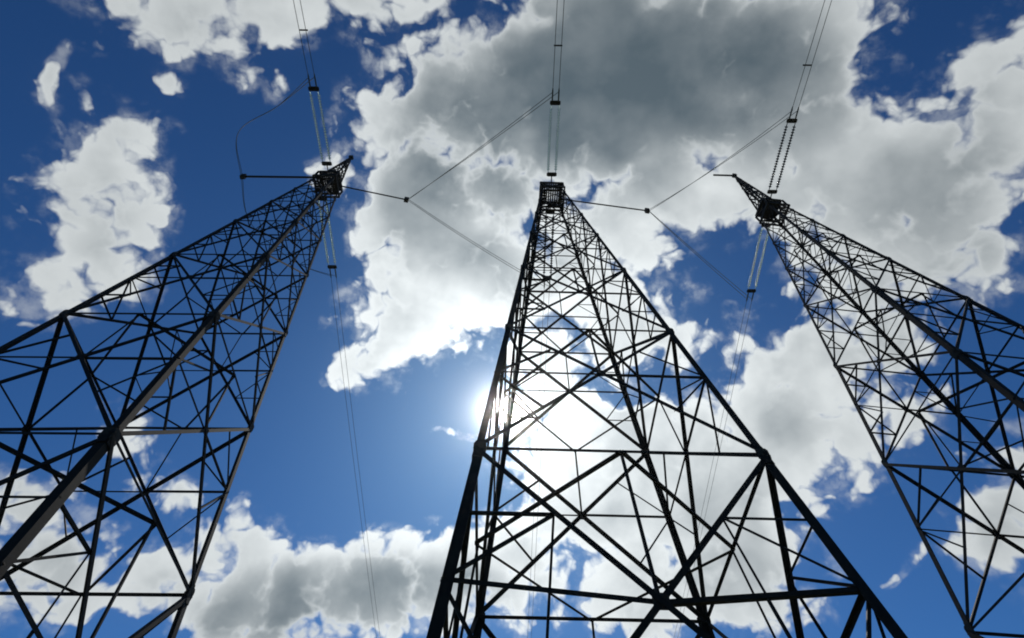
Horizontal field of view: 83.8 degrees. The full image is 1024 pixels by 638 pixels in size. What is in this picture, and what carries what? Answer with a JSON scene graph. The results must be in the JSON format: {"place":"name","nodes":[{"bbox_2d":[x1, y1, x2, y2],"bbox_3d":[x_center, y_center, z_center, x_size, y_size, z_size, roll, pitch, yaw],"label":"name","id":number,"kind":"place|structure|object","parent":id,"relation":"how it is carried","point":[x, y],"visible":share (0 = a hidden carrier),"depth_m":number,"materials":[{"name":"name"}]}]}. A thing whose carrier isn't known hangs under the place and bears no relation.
{"place":"outdoors","nodes":[
{"label":"outdoors","id":0,"kind":"place"},
{"bbox_2d":[0,0,1023,637],"label":"sky","id":1,"kind":"structure","parent":0,"point":[121,121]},
{"label":"ground","id":2,"kind":"structure","parent":0,"visible":0},
{"bbox_2d":[0,155,353,637],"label":"transmission tower","id":3,"kind":"structure","parent":2,"relation":"on","point":[26,533],"depth_m":21.90,"materials":[{"name":"metal"}]},
{"bbox_2d":[239,174,315,178],"bbox_3d":[-18.467,-11.318,45.569,6.111,0.965,0.300,2,-58,-1],"label":"jumper strut","id":4,"kind":"object","parent":3,"relation":"attached to","point":[243,176],"visible":0.78,"depth_m":45.49,"materials":[{"name":"metal"}]},
{"bbox_2d":[236,77,329,275],"bbox_3d":[-18.340,-10.631,45.578,6.826,0.769,16.137,1,-58,0],"label":"jumper cable","id":5,"kind":"object","parent":4,"relation":"attached to","point":[240,171],"visible":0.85,"depth_m":44.47,"materials":[{"name":"metal"}]},
{"bbox_2d":[236,77,333,275],"bbox_3d":[-18.140,-10.627,45.576,7.225,0.774,16.138,1,-58,0],"label":"jumper cable","id":6,"kind":"object","parent":4,"relation":"attached to","point":[240,165],"visible":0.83,"depth_m":43.77,"materials":[{"name":"metal"}]},
{"bbox_2d":[308,74,331,170],"bbox_3d":[-14.692,-14.870,43.658,0.850,0.430,7.302,1,-58,0],"label":"insulator assembly","id":7,"kind":"object","parent":3,"relation":"attached to","point":[316,88],"visible":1,"depth_m":43.52,"materials":[{"name":"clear glass"}]},
{"bbox_2d":[293,0,307,73],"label":"conductor cable","id":8,"kind":"object","parent":7,"relation":"attached to","point":[300,36],"visible":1,"depth_m":40.08,"materials":[{"name":"metal"}]},
{"bbox_2d":[300,1,313,71],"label":"conductor cable","id":9,"kind":"object","parent":7,"relation":"attached to","point":[307,37],"visible":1,"depth_m":40.13,"materials":[{"name":"metal"}]},
{"bbox_2d":[318,195,336,277],"bbox_3d":[-15.581,-7.011,48.231,0.850,0.642,7.703,1,-58,0],"label":"insulator assembly","id":10,"kind":"object","parent":3,"relation":"attached to","point":[330,267],"visible":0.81,"depth_m":48.59,"materials":[{"name":"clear glass"}]},
{"bbox_2d":[331,280,376,637],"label":"conductor cable","id":11,"kind":"object","parent":10,"relation":"attached to","point":[351,445],"visible":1,"depth_m":57.55,"materials":[{"name":"metal"}]},
{"bbox_2d":[336,278,379,633],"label":"conductor cable","id":12,"kind":"object","parent":10,"relation":"attached to","point":[355,441],"visible":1,"depth_m":56.95,"materials":[{"name":"metal"}]},
{"bbox_2d":[342,186,408,202],"bbox_3d":[-11.181,-10.280,46.621,5.461,0.500,0.300,11,-59,-6],"label":"jumper strut","id":13,"kind":"object","parent":3,"relation":"attached to","point":[405,199],"visible":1,"depth_m":46.63,"materials":[{"name":"metal"}]},
{"bbox_2d":[408,92,552,286],"bbox_3d":[-2.803,-9.890,46.181,11.553,0.856,16.136,1,-58,0],"label":"jumper cable","id":14,"kind":"object","parent":13,"relation":"attached to","point":[461,161],"visible":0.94,"depth_m":45.55,"materials":[{"name":"metal"}]},
{"bbox_2d":[410,92,557,285],"bbox_3d":[-2.602,-9.969,46.312,11.953,1.027,16.137,1,-58,0],"label":"jumper cable","id":15,"kind":"object","parent":13,"relation":"attached to","point":[471,155],"visible":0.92,"depth_m":45.01,"materials":[{"name":"metal"}]},
{"bbox_2d":[426,181,907,637],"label":"transmission tower","id":16,"kind":"structure","parent":2,"relation":"on","point":[705,628],"depth_m":19.34,"materials":[{"name":"metal"}]},
{"bbox_2d":[543,208,554,288],"bbox_3d":[3.117,-6.064,48.684,0.850,0.642,7.574,1,-58,0],"label":"insulator assembly","id":17,"kind":"object","parent":16,"relation":"attached to","point":[552,237],"visible":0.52,"depth_m":48.45,"materials":[{"name":"ceramic"}]},
{"bbox_2d":[527,300,543,637],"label":"conductor cable","id":18,"kind":"object","parent":17,"relation":"attached to","point":[536,455],"visible":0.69,"depth_m":58.01,"materials":[{"name":"metal"}]},
{"bbox_2d":[531,289,549,635],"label":"conductor cable","id":19,"kind":"object","parent":17,"relation":"attached to","point":[540,464],"visible":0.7,"depth_m":58.05,"materials":[{"name":"metal"}]},
{"bbox_2d":[547,88,560,181],"bbox_3d":[3.208,-14.043,44.042,0.850,0.429,7.172,1,-58,0],"label":"insulator assembly","id":20,"kind":"object","parent":16,"relation":"attached to","point":[553,102],"visible":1,"depth_m":43.89,"materials":[{"name":"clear glass"}]},
{"bbox_2d":[553,0,557,81],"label":"conductor cable","id":21,"kind":"object","parent":20,"relation":"attached to","point":[555,42],"visible":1,"depth_m":40.06,"materials":[{"name":"metal"}]},
{"bbox_2d":[559,6,563,86],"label":"conductor cable","id":22,"kind":"object","parent":20,"relation":"attached to","point":[561,46],"visible":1,"depth_m":40.27,"materials":[{"name":"metal"}]},
{"bbox_2d":[565,199,649,213],"bbox_3d":[7.726,-9.385,47.041,7.336,0.500,0.300,7,-59,-4],"label":"jumper strut","id":23,"kind":"object","parent":16,"relation":"attached to","point":[646,210],"visible":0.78,"depth_m":47.04,"materials":[{"name":"metal"}]},
{"bbox_2d":[650,110,792,299],"bbox_3d":[16.185,-8.741,46.757,9.794,0.856,16.134,1,-58,0],"label":"jumper cable","id":24,"kind":"object","parent":23,"relation":"attached to","point":[696,180],"visible":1,"depth_m":46.35,"materials":[{"name":"metal"}]},
{"bbox_2d":[652,110,797,298],"bbox_3d":[16.386,-8.820,46.889,10.194,1.027,16.134,1,-58,0],"label":"jumper cable","id":25,"kind":"object","parent":23,"relation":"attached to","point":[701,177],"visible":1,"depth_m":46.73,"materials":[{"name":"metal"}]},
{"bbox_2d":[713,173,1023,637],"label":"transmission tower","id":26,"kind":"structure","parent":2,"relation":"on","point":[767,210],"depth_m":28.42,"materials":[{"name":"metal"}]},
{"bbox_2d":[746,222,770,301],"bbox_3d":[21.226,-4.980,49.227,0.850,0.642,7.703,1,-58,0],"label":"insulator assembly","id":27,"kind":"object","parent":26,"relation":"attached to","point":[753,291],"visible":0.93,"depth_m":49.30,"materials":[{"name":"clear glass"}]},
{"bbox_2d":[674,305,745,635],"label":"conductor cable","id":28,"kind":"object","parent":27,"relation":"attached to","point":[718,434],"visible":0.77,"depth_m":56.58,"materials":[{"name":"metal"}]},
{"bbox_2d":[678,302,751,634],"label":"conductor cable","id":29,"kind":"object","parent":27,"relation":"attached to","point":[721,441],"visible":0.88,"depth_m":56.75,"materials":[{"name":"metal"}]},
{"bbox_2d":[767,106,798,198],"bbox_3d":[21.166,-12.850,44.653,0.850,0.430,7.302,1,-58,0],"label":"insulator assembly","id":30,"kind":"object","parent":26,"relation":"attached to","point":[789,120],"visible":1,"depth_m":44.54,"materials":[{"name":"ceramic"}]},
{"bbox_2d":[793,0,824,104],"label":"conductor cable","id":31,"kind":"object","parent":30,"relation":"attached to","point":[809,51],"visible":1,"depth_m":40.34,"materials":[{"name":"metal"}]},
{"bbox_2d":[799,0,831,105],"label":"conductor cable","id":32,"kind":"object","parent":30,"relation":"attached to","point":[815,52],"visible":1,"depth_m":40.34,"materials":[{"name":"metal"}]}
]}

